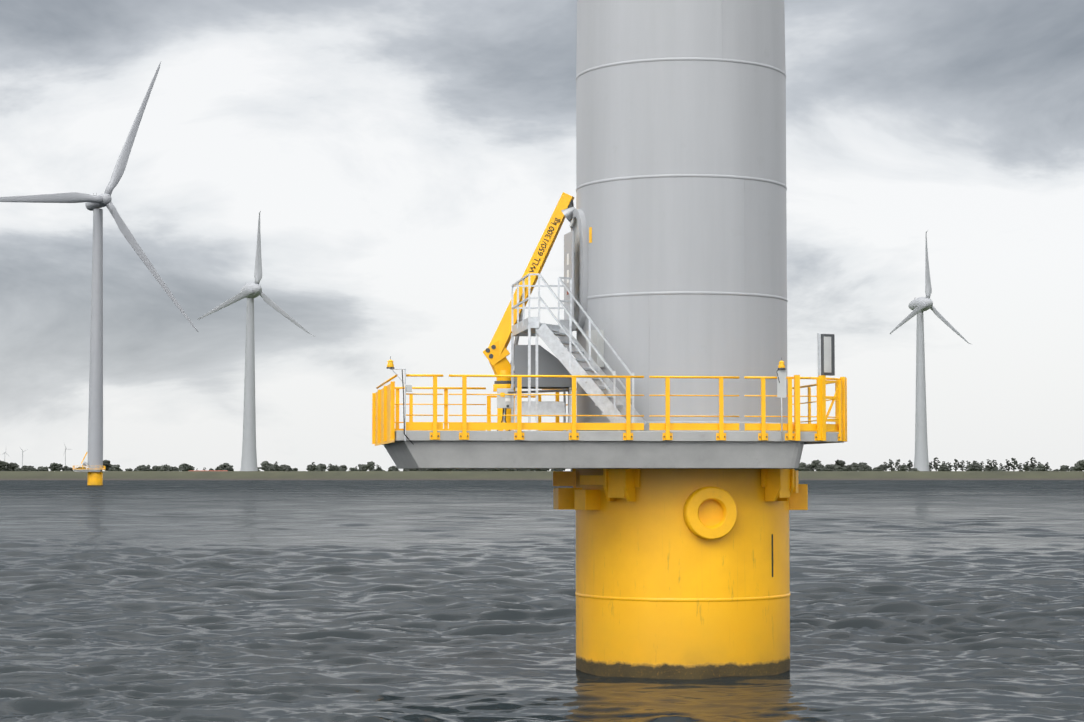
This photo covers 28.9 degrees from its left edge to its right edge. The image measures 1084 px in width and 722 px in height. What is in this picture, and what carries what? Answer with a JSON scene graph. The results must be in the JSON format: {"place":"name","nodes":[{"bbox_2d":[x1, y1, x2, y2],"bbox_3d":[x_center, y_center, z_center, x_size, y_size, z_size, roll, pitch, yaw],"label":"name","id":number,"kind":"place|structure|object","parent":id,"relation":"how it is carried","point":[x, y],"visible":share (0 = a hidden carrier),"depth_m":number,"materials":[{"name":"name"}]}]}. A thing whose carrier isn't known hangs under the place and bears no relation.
{"place":"outdoors","nodes":[
{"label":"outdoors","id":0,"kind":"place"},
{"bbox_2d":[0,480,1083,721],"bbox_3d":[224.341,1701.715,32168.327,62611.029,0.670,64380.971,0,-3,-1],"label":"water","id":1,"kind":"structure","parent":0,"point":[376,600],"depth_m":70.33,"materials":[{"name":"grey liquid"}]},
{"bbox_2d":[0,62,197,485],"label":"offshore turbine","id":2,"kind":"object","parent":1,"relation":"in","point":[94,204],"visible":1,"depth_m":697.02,"materials":[{"name":"white metal"}]},
{"bbox_2d":[372,0,846,678],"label":"turbine","id":3,"kind":"object","parent":1,"relation":"in","point":[678,442],"visible":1,"depth_m":47.50,"materials":[{"name":"paint"}]},
{"bbox_2d":[561,207,603,367],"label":"tower door","id":4,"kind":"structure","parent":3,"relation":"in","point":[575,241],"depth_m":48.79,"materials":[{"name":"paint"}]},
{"bbox_2d":[0,471,1083,479],"bbox_3d":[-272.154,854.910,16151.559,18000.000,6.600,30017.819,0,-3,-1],"label":"distant shoreline","id":5,"kind":"structure","parent":0,"point":[518,475],"depth_m":1186.72,"materials":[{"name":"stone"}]},
{"bbox_2d":[189,470,227,470],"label":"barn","id":6,"kind":"structure","parent":5,"relation":"on","point":[208,470],"depth_m":1334.21,"materials":[{"name":"grey"}]},
{"bbox_2d":[198,211,313,470],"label":"wind turbine","id":7,"kind":"object","parent":5,"relation":"on","point":[250,292],"depth_m":1564.05,"materials":[{"name":"paint"}]},
{"bbox_2d":[0,457,1083,470],"bbox_3d":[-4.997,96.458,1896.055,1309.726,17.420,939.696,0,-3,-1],"label":"shore trees","id":8,"kind":"object","parent":5,"relation":"on","point":[838,465],"visible":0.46,"depth_m":1616.32,"materials":[{"name":"green plant"}]},
{"bbox_2d":[890,230,970,470],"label":"wind turbine","id":9,"kind":"object","parent":5,"relation":"on","point":[918,306],"depth_m":1692.99,"materials":[{"name":"paint"}]},
{"bbox_2d":[0,0,1083,470],"label":"sky","id":10,"kind":"structure","parent":0,"point":[405,164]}
]}

